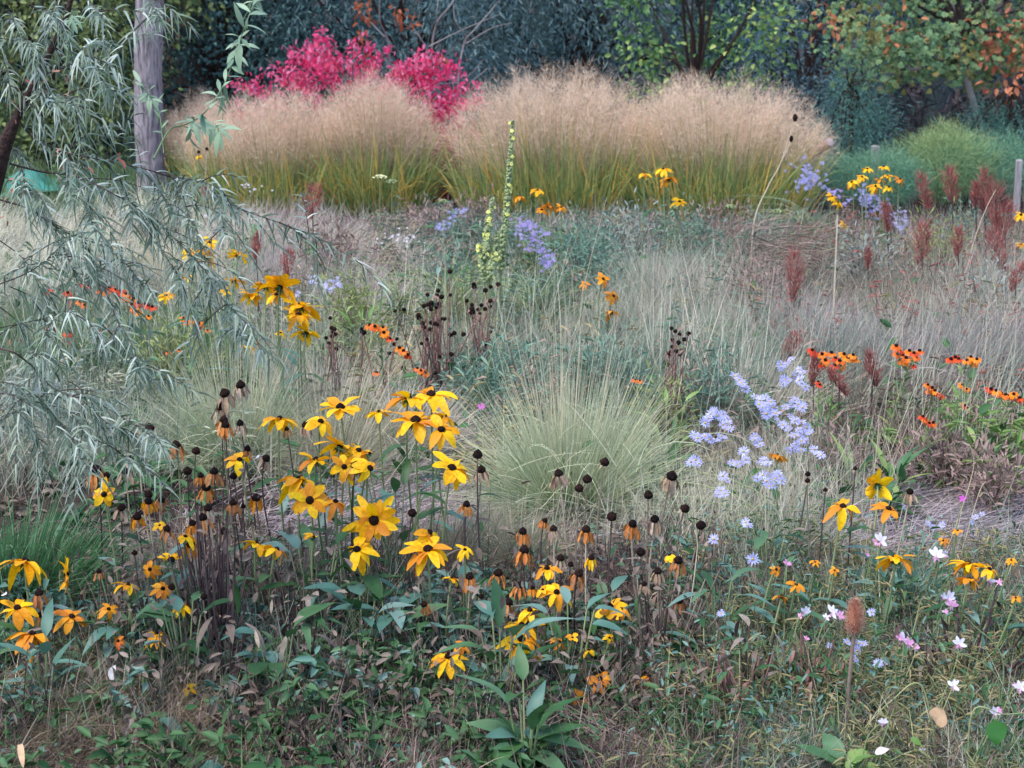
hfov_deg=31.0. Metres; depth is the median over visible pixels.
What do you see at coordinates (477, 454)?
spent coneflower
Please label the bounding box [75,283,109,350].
sneezeweed
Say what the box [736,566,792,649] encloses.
coneflower
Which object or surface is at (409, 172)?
switch grass
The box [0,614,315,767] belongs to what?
dry grass
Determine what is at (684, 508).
spent coneflower
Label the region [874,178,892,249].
coneflower
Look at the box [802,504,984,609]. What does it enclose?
aster
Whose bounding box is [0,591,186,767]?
undergrowth
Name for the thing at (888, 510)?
coneflower
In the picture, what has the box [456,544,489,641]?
coneflower
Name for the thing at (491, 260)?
mullein
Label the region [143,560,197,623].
coneflower
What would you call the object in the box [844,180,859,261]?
coneflower
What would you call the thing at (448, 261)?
bushy plant
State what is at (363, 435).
feather grass
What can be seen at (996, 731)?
fallen leaf
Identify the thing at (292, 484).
coneflower
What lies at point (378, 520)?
coneflower
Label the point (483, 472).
spent coneflower
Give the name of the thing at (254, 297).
coneflower
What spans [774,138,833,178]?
cut log
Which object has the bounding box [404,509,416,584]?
spent coneflower
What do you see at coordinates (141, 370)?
silver leaved tree
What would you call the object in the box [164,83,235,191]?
switch grass
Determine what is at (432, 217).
bushy plant
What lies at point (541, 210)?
coneflower
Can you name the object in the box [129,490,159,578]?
spent coneflower
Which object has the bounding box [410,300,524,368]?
feather grass
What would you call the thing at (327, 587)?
leafy plant
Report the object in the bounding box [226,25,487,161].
burning bush
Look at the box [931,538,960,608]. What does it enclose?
coneflower
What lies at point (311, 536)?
coneflower
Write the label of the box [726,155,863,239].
aster
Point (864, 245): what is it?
bushy plant
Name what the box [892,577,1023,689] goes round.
dead stems
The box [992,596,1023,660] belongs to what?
coneflower
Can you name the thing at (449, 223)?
aster
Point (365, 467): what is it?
coneflower
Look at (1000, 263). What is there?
red plume
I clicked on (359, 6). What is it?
bare shrub
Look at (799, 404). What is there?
aster
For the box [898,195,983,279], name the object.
bushy plant
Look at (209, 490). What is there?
spent coneflower
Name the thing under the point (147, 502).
spent coneflower
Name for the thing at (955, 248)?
red plume
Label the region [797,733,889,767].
leafy plant
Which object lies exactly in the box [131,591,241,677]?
leafy plant
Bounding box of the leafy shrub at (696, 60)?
[586,0,813,161]
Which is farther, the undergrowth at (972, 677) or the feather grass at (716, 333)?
the feather grass at (716, 333)
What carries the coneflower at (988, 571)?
on the ground at (252, 476)
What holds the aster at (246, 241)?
on the ground at (252, 476)
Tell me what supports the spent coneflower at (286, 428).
on the ground at (252, 476)
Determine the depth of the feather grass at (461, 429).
6.18 m
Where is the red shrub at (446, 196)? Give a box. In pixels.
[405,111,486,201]
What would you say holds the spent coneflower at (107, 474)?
on the ground at (252, 476)
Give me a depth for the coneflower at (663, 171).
9.00 m
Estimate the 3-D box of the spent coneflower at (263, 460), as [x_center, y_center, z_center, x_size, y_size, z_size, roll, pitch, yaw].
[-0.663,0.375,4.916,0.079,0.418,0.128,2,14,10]
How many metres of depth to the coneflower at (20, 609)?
4.35 m
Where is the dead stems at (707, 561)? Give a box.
[669,526,722,591]
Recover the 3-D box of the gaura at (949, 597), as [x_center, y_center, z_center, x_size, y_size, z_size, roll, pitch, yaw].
[1.032,0.593,4.378,0.095,0.242,0.088,-5,15,-19]
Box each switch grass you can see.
[161,78,378,213]
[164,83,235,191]
[284,63,465,216]
[414,57,694,222]
[592,61,844,222]
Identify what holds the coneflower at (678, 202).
on the ground at (252, 476)
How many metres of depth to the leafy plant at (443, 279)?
7.45 m
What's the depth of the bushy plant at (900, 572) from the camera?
4.75 m
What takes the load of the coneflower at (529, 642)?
on the ground at (252, 476)
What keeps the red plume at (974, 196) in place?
on the ground at (252, 476)
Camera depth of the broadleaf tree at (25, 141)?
14.21 m
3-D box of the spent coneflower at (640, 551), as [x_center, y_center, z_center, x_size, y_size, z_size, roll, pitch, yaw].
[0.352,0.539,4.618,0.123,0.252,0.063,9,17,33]
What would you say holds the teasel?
on the ground at (252, 476)
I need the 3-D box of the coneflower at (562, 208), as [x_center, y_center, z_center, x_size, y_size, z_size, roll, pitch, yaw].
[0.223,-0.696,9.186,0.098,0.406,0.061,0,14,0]
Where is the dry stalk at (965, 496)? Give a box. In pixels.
[942,445,973,561]
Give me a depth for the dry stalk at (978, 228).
8.38 m
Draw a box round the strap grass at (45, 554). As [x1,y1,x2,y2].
[0,471,178,635]
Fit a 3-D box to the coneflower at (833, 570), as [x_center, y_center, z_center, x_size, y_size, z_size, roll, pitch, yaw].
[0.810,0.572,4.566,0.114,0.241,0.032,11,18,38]
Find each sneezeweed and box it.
[45,327,71,381]
[47,289,73,358]
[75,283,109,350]
[107,286,137,350]
[123,301,159,367]
[145,315,208,430]
[178,317,207,417]
[364,323,394,406]
[373,367,430,408]
[390,346,414,390]
[621,378,655,463]
[806,348,859,440]
[807,380,832,446]
[877,343,924,444]
[909,383,944,446]
[915,415,943,492]
[945,355,981,423]
[945,383,973,456]
[977,387,1023,455]
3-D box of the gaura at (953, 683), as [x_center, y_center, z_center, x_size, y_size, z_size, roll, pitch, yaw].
[0.851,0.718,3.897,0.206,0.195,0.050,-4,15,-16]
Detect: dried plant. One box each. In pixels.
[318,316,342,415]
[353,327,400,404]
[393,269,486,404]
[465,282,500,374]
[663,326,691,445]
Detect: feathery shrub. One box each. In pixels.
[794,28,908,185]
[935,84,1023,184]
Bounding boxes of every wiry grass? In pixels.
[0,471,871,767]
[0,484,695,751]
[0,490,1023,767]
[512,478,1023,732]
[597,521,1023,767]
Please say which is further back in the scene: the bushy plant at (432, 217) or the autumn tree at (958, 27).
the autumn tree at (958, 27)
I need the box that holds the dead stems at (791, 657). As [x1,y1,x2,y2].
[756,630,869,705]
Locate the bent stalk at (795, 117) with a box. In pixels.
[751,114,797,263]
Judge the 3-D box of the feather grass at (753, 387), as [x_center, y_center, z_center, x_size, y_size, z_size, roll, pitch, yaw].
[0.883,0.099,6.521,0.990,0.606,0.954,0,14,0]
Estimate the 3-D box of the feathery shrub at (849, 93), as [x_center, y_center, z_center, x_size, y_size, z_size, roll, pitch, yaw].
[2.390,-1.725,13.196,0.973,1.648,0.941,11,18,37]
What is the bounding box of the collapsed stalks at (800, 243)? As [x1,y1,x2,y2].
[742,201,893,293]
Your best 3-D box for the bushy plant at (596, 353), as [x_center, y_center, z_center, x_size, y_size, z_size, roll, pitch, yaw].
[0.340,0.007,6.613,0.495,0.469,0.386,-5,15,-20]
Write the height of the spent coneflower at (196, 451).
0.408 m
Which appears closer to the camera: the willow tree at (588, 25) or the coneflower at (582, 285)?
the coneflower at (582, 285)
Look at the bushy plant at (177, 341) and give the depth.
6.76 m
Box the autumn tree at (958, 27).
[774,0,1023,178]
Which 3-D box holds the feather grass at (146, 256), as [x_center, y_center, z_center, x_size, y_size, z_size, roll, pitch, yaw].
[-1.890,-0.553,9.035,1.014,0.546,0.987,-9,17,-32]
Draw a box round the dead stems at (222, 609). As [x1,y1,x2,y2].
[168,505,252,649]
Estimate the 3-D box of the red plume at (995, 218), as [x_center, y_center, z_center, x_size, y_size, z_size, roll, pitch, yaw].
[2.286,-0.701,8.780,0.177,0.608,0.184,-7,16,-26]
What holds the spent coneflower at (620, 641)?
on the ground at (252, 476)
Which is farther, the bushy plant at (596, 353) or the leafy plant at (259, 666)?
the bushy plant at (596, 353)
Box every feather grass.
[40,225,222,291]
[82,304,370,498]
[110,234,260,300]
[215,219,371,291]
[228,339,455,499]
[261,340,417,425]
[296,251,446,310]
[306,358,522,480]
[336,313,461,395]
[372,485,558,574]
[398,301,763,555]
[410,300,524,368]
[439,486,609,582]
[486,289,654,349]
[500,311,678,389]
[553,273,694,338]
[580,226,756,301]
[621,284,801,369]
[640,326,884,456]
[686,272,876,345]
[723,289,928,394]
[728,277,942,404]
[799,252,978,320]
[817,647,899,714]
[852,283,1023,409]
[866,265,1023,333]
[914,287,1023,365]
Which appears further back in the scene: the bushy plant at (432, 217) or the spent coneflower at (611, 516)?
the bushy plant at (432, 217)
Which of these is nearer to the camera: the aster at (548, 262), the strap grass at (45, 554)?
the strap grass at (45, 554)
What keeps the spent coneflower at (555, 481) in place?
on the ground at (252, 476)
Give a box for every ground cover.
[0,220,1023,540]
[0,496,725,767]
[1,523,1023,767]
[235,670,655,767]
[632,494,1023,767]
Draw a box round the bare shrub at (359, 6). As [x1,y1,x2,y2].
[352,0,510,172]
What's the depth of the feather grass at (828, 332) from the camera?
7.13 m
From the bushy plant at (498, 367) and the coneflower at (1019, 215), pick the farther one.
the coneflower at (1019, 215)
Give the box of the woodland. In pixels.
[0,0,1023,173]
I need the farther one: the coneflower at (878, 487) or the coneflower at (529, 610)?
the coneflower at (878, 487)
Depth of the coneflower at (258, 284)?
6.28 m
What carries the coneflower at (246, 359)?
on the ground at (252, 476)
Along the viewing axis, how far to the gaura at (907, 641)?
4.07 m
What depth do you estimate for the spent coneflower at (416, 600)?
4.54 m
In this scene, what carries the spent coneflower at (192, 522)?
on the ground at (252, 476)
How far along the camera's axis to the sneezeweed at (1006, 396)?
5.98 m
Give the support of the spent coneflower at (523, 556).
on the ground at (252, 476)
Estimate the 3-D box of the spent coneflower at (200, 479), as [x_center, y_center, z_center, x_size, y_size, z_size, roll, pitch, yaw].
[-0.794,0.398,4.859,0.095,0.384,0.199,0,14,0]
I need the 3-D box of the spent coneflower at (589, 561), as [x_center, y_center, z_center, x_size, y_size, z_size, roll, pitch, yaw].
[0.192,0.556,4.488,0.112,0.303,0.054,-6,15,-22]
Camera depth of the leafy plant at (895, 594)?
4.73 m
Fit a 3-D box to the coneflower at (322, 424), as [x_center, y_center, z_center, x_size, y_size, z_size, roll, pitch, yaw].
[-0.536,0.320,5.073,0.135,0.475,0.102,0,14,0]
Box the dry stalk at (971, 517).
[960,481,985,554]
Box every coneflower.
[0,556,47,637]
[0,599,38,651]
[4,630,85,678]
[26,588,77,667]
[34,611,90,653]
[42,556,86,643]
[48,609,87,662]
[86,464,109,581]
[93,477,150,601]
[93,568,127,621]
[94,472,118,573]
[97,603,139,665]
[110,467,134,567]
[111,582,139,639]
[113,503,139,595]
[113,636,135,675]
[116,423,169,559]
[123,631,168,675]
[124,550,148,629]
[126,455,144,564]
[126,512,146,603]
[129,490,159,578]
[136,292,174,436]
[141,497,164,578]
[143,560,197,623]
[148,603,207,648]
[149,581,173,631]
[152,521,198,581]
[154,496,185,582]
[157,553,187,596]
[160,524,179,584]
[160,533,201,605]
[163,248,202,391]
[163,275,197,408]
[165,446,221,558]
[166,583,188,633]
[168,440,186,562]
[173,466,208,575]
[177,236,218,414]
[180,542,213,592]
[183,684,195,695]
[186,155,202,249]
[186,472,220,580]
[186,519,224,570]
[192,150,199,249]
[193,483,216,560]
[194,250,216,387]
[195,513,225,583]
[199,593,213,651]
[201,147,214,245]
[201,503,236,588]
[203,276,249,405]
[203,289,236,404]
[205,467,239,586]
[207,388,246,503]
[208,249,250,408]
[211,402,241,526]
[211,527,235,608]
[215,415,246,539]
[218,421,253,557]
[224,452,284,571]
[224,540,270,624]
[225,289,268,407]
[226,498,264,595]
[229,473,249,584]
[230,419,275,561]
[233,379,257,538]
[238,445,256,571]
[240,503,265,574]
[243,345,255,386]
[246,454,279,570]
[249,493,278,589]
[250,415,299,553]
[252,281,274,413]
[258,545,299,623]
[259,274,300,407]
[266,292,305,410]
[268,426,303,560]
[275,330,288,398]
[276,308,319,401]
[277,475,345,585]
[281,322,327,415]
[282,299,323,410]
[289,482,327,588]
[289,533,331,615]
[298,452,331,575]
[299,421,333,553]
[303,416,339,564]
[303,499,347,591]
[310,492,329,579]
[313,436,354,573]
[318,396,370,536]
[323,443,367,578]
[327,455,353,574]
[329,461,372,592]
[330,458,398,566]
[339,536,399,628]
[342,495,401,597]
[362,450,402,572]
[365,409,391,542]
[377,391,426,539]
[387,411,442,537]
[391,415,459,567]
[398,566,423,648]
[399,536,451,630]
[401,386,457,528]
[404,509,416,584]
[414,529,456,625]
[416,451,471,587]
[420,601,457,649]
[425,576,472,647]
[427,411,473,562]
[428,652,468,702]
[446,500,472,607]
[454,572,477,641]
[454,640,478,686]
[456,465,493,566]
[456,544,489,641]
[457,449,503,585]
[462,594,489,661]
[487,568,515,621]
[488,598,515,633]
[488,635,539,684]
[493,616,546,679]
[497,606,539,659]
[503,544,533,626]
[505,585,555,644]
[508,196,526,281]
[509,527,544,623]
[509,581,525,612]
[513,563,572,647]
[514,650,549,688]
[516,189,543,282]
[523,623,548,653]
[526,585,542,646]
[536,208,549,267]
[537,518,557,600]
[537,583,574,663]
[538,633,577,675]
[538,637,564,682]
[541,202,559,273]
[545,524,574,628]
[548,484,583,607]
[549,468,580,601]
[549,648,620,692]
[551,203,566,258]
[551,615,572,654]
[554,554,569,636]
[554,689,614,716]
[555,569,585,657]
[561,561,573,634]
[566,474,603,606]
[572,524,606,617]
[574,671,610,695]
[575,554,606,627]
[577,634,614,664]
[578,281,590,332]
[581,457,616,584]
[581,604,630,677]
[591,511,617,597]
[592,290,617,341]
[594,598,627,671]
[597,272,614,334]
[604,310,619,339]
[606,622,626,660]
[614,600,630,640]
[622,519,648,592]
[626,490,659,594]
[627,515,671,587]
[628,674,664,699]
[635,547,652,612]
[637,553,700,622]
[638,172,653,264]
[639,581,662,641]
[643,567,667,632]
[652,168,673,261]
[655,471,680,567]
[660,177,677,258]
[661,556,700,617]
[663,504,692,601]
[666,600,688,637]
[670,198,686,257]
[688,520,713,607]
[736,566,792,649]
[741,595,787,650]
[758,453,787,527]
[767,471,815,575]
[771,560,827,629]
[786,581,833,638]
[792,477,826,583]
[804,498,860,608]
[817,487,841,587]
[823,566,848,631]
[826,192,837,259]
[831,201,849,257]
[839,221,847,261]
[843,502,898,605]
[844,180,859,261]
[845,466,857,586]
[845,468,904,596]
[856,175,876,238]
[862,167,873,239]
[866,184,881,259]
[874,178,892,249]
[875,554,914,640]
[877,166,898,260]
[877,186,892,250]
[880,174,893,240]
[882,488,917,610]
[894,176,903,262]
[922,577,982,645]
[925,529,962,613]
[926,560,985,628]
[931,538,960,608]
[959,563,999,634]
[989,558,1023,638]
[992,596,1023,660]
[1014,212,1023,258]
[1016,243,1023,254]
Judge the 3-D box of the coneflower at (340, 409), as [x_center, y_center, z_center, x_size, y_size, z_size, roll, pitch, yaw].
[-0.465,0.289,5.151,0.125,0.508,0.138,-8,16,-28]
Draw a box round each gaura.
[782,559,791,641]
[789,606,810,674]
[803,636,810,683]
[813,604,843,666]
[862,532,887,644]
[862,718,925,764]
[865,679,958,762]
[879,631,973,726]
[913,636,966,747]
[920,590,958,665]
[921,546,947,641]
[922,614,1023,767]
[967,706,1023,767]
[977,575,1002,644]
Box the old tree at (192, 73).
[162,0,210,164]
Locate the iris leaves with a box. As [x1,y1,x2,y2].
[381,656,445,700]
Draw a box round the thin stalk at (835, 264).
[832,215,837,337]
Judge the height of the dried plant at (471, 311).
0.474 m
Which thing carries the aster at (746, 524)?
on the ground at (252, 476)
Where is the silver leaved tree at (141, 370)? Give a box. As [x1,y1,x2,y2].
[0,0,397,528]
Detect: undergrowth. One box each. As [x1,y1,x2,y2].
[0,242,382,480]
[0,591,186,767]
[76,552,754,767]
[155,209,1022,493]
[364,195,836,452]
[596,506,1023,767]
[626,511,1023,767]
[732,195,1023,403]
[843,385,1023,503]
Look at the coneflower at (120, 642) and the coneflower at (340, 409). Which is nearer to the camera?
the coneflower at (120, 642)
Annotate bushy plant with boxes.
[0,343,90,440]
[51,218,188,323]
[121,294,226,402]
[277,198,373,270]
[311,259,407,355]
[386,192,469,239]
[409,231,499,306]
[413,256,498,338]
[431,327,543,424]
[444,182,512,230]
[527,203,635,294]
[538,320,671,421]
[588,186,678,268]
[603,359,714,462]
[643,188,736,262]
[665,334,775,442]
[669,183,760,245]
[706,239,801,313]
[772,401,890,488]
[815,210,908,299]
[835,525,979,630]
[882,388,1011,502]
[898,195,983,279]
[927,189,1008,259]
[935,409,1023,519]
[939,250,1023,314]
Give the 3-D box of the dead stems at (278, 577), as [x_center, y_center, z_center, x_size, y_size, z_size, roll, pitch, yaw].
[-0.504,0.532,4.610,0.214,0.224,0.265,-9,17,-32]
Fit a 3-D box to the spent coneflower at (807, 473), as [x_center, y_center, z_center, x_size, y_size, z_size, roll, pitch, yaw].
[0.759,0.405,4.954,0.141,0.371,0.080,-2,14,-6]
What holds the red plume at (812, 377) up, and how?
on the ground at (252, 476)
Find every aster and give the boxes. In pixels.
[168,183,302,275]
[259,275,410,377]
[327,227,444,340]
[376,207,511,311]
[459,215,606,337]
[495,251,629,335]
[623,356,936,554]
[627,406,772,553]
[643,372,911,555]
[708,517,793,625]
[714,445,847,580]
[716,608,887,682]
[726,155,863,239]
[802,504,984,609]
[803,182,907,258]
[808,189,866,247]
[846,207,947,273]
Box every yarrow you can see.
[372,175,386,254]
[386,179,397,255]
[438,199,447,253]
[670,205,679,227]
[725,204,736,253]
[771,209,781,265]
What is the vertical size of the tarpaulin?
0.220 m
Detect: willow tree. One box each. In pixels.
[254,0,585,173]
[420,0,751,172]
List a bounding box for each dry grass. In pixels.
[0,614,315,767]
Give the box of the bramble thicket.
[774,28,1023,184]
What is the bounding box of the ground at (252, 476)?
[0,0,1023,767]
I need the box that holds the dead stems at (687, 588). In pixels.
[599,547,720,673]
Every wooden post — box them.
[871,145,879,194]
[1012,159,1022,220]
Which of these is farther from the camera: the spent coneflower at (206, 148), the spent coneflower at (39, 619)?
the spent coneflower at (206, 148)
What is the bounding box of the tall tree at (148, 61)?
[133,0,169,195]
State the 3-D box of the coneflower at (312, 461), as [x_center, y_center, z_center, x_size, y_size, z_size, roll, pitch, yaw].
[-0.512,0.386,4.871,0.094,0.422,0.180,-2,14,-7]
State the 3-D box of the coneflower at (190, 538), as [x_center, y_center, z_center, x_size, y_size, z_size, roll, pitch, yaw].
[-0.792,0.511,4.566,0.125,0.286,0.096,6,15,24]
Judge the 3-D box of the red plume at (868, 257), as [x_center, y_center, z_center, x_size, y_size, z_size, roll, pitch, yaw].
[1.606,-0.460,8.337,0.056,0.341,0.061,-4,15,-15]
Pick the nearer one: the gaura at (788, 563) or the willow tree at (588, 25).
the gaura at (788, 563)
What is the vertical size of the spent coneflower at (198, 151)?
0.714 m
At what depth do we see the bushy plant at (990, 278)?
7.92 m
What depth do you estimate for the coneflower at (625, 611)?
4.37 m
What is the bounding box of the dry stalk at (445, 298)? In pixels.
[444,251,446,346]
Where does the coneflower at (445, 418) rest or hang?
on the ground at (252, 476)
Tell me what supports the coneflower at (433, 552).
on the ground at (252, 476)
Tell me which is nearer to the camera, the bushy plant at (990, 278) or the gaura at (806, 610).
the gaura at (806, 610)
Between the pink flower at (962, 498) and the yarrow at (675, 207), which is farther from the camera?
the yarrow at (675, 207)
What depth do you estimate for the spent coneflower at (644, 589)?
4.36 m
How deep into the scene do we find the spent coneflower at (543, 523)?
4.69 m
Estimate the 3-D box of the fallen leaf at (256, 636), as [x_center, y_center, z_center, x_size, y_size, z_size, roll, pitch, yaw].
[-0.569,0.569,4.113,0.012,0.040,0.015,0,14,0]
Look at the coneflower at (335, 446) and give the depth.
4.89 m
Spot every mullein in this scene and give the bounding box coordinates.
[476,197,499,326]
[497,120,514,332]
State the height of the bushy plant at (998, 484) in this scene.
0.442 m
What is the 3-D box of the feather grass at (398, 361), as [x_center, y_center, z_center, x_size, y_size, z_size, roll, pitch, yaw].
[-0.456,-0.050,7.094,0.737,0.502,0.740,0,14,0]
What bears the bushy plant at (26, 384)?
on the ground at (252, 476)
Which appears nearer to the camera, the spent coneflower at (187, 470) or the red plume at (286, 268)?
the spent coneflower at (187, 470)
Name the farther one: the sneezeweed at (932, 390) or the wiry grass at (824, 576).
the sneezeweed at (932, 390)
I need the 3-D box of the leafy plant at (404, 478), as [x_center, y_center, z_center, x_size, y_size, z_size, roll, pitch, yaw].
[-0.320,0.359,4.935,0.255,0.413,0.266,-14,19,-43]
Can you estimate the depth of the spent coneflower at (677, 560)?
4.47 m
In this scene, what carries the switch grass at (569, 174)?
on the ground at (252, 476)
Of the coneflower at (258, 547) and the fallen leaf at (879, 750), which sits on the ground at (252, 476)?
the coneflower at (258, 547)
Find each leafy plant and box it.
[0,598,86,693]
[67,591,178,668]
[73,317,146,387]
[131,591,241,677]
[139,711,181,736]
[176,755,223,767]
[193,583,266,698]
[221,602,336,704]
[248,522,371,632]
[270,574,344,684]
[301,582,415,645]
[329,283,394,372]
[330,569,446,664]
[338,442,446,582]
[389,267,483,343]
[427,564,496,635]
[433,577,575,716]
[453,644,593,767]
[513,586,635,701]
[572,575,633,642]
[632,583,711,664]
[638,387,698,482]
[655,617,746,681]
[666,564,774,643]
[709,614,787,708]
[741,530,810,587]
[748,555,815,630]
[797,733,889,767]
[812,431,891,495]
[845,436,930,504]
[851,565,921,623]
[885,629,972,700]
[940,409,1014,492]
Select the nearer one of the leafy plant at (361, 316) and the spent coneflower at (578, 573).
the spent coneflower at (578, 573)
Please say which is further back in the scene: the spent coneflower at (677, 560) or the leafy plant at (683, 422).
the leafy plant at (683, 422)
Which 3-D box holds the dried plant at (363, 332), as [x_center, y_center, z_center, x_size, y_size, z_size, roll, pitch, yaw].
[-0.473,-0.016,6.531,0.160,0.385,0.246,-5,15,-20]
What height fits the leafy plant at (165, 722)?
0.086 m
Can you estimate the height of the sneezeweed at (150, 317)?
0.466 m
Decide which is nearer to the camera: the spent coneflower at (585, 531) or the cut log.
the spent coneflower at (585, 531)
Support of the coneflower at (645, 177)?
on the ground at (252, 476)
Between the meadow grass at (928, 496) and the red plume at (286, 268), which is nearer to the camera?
the meadow grass at (928, 496)
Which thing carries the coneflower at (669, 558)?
on the ground at (252, 476)
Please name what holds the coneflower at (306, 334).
on the ground at (252, 476)
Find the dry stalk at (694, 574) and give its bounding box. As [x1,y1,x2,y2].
[687,530,697,620]
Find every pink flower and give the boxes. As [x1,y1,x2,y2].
[477,403,484,464]
[948,495,965,566]
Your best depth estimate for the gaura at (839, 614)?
4.27 m
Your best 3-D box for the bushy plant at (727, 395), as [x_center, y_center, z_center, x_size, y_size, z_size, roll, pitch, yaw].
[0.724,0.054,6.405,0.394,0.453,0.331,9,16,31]
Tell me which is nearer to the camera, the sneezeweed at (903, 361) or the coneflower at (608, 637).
the coneflower at (608, 637)
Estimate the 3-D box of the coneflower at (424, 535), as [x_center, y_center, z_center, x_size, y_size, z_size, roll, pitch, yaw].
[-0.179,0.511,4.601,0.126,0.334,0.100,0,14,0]
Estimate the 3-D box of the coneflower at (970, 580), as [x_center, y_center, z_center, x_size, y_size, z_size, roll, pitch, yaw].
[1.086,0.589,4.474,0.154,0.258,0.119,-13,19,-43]
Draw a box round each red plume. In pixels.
[249,228,265,330]
[280,246,295,332]
[300,175,326,264]
[777,245,808,317]
[780,328,807,372]
[803,349,823,422]
[824,363,850,436]
[862,345,882,418]
[863,247,873,293]
[878,198,893,271]
[908,214,937,285]
[913,167,934,266]
[936,163,965,256]
[949,223,967,292]
[969,179,982,263]
[970,159,998,258]
[982,176,1008,249]
[985,223,1013,279]
[994,196,1020,258]
[1007,258,1023,308]
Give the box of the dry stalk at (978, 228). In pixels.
[963,189,995,283]
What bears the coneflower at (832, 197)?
on the ground at (252, 476)
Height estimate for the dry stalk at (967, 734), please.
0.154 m
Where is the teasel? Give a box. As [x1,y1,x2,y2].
[839,595,869,733]
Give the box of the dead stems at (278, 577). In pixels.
[250,552,372,628]
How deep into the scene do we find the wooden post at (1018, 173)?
11.23 m
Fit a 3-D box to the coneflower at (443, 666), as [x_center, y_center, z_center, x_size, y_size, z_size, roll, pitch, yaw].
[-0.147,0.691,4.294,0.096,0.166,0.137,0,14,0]
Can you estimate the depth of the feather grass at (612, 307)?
7.77 m
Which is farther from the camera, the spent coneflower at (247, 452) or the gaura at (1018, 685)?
the spent coneflower at (247, 452)
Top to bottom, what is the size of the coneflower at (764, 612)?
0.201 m
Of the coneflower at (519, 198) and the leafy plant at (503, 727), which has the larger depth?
the coneflower at (519, 198)
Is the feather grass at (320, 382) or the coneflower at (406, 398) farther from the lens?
the feather grass at (320, 382)
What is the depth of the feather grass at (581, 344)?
7.12 m
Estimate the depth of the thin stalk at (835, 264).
7.30 m
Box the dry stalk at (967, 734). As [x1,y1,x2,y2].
[935,700,971,766]
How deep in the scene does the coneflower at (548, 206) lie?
9.14 m
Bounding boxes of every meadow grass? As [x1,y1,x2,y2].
[0,145,261,226]
[0,169,293,306]
[0,220,477,510]
[3,190,1023,520]
[153,181,499,337]
[168,188,898,269]
[192,387,708,580]
[266,228,779,373]
[354,197,828,323]
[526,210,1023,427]
[553,388,1021,581]
[647,332,1023,509]
[663,421,1023,622]
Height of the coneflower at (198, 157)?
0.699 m
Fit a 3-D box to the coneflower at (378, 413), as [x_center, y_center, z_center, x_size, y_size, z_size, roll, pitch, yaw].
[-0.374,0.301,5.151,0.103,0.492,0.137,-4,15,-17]
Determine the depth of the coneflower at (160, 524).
4.62 m
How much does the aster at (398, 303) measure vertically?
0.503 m
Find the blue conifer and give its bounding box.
[680,0,921,183]
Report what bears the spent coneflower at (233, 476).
on the ground at (252, 476)
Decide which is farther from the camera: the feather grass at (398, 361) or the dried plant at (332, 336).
the feather grass at (398, 361)
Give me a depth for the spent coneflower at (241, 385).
5.31 m
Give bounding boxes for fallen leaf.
[17,744,24,767]
[108,665,115,679]
[254,630,259,647]
[270,600,272,612]
[875,747,888,754]
[910,737,921,744]
[929,707,947,727]
[986,720,1006,745]
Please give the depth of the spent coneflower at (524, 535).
4.57 m
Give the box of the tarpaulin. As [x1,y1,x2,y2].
[1,169,77,196]
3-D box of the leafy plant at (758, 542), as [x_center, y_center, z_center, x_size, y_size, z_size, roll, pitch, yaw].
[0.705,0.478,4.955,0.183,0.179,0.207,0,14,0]
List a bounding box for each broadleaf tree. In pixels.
[0,0,242,177]
[50,0,371,172]
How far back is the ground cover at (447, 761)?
4.09 m
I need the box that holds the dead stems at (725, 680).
[683,636,817,722]
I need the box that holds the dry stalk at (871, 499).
[863,415,878,570]
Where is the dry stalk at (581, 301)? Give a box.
[577,197,606,415]
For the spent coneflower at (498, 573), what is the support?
on the ground at (252, 476)
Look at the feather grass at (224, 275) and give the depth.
8.72 m
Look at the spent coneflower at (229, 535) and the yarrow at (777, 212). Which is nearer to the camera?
the spent coneflower at (229, 535)
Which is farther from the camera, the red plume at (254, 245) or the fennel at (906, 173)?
the fennel at (906, 173)
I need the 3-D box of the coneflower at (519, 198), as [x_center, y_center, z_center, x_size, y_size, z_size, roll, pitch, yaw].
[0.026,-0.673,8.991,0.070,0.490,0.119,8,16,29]
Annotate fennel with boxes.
[806,136,942,209]
[876,114,1013,209]
[938,123,1023,206]

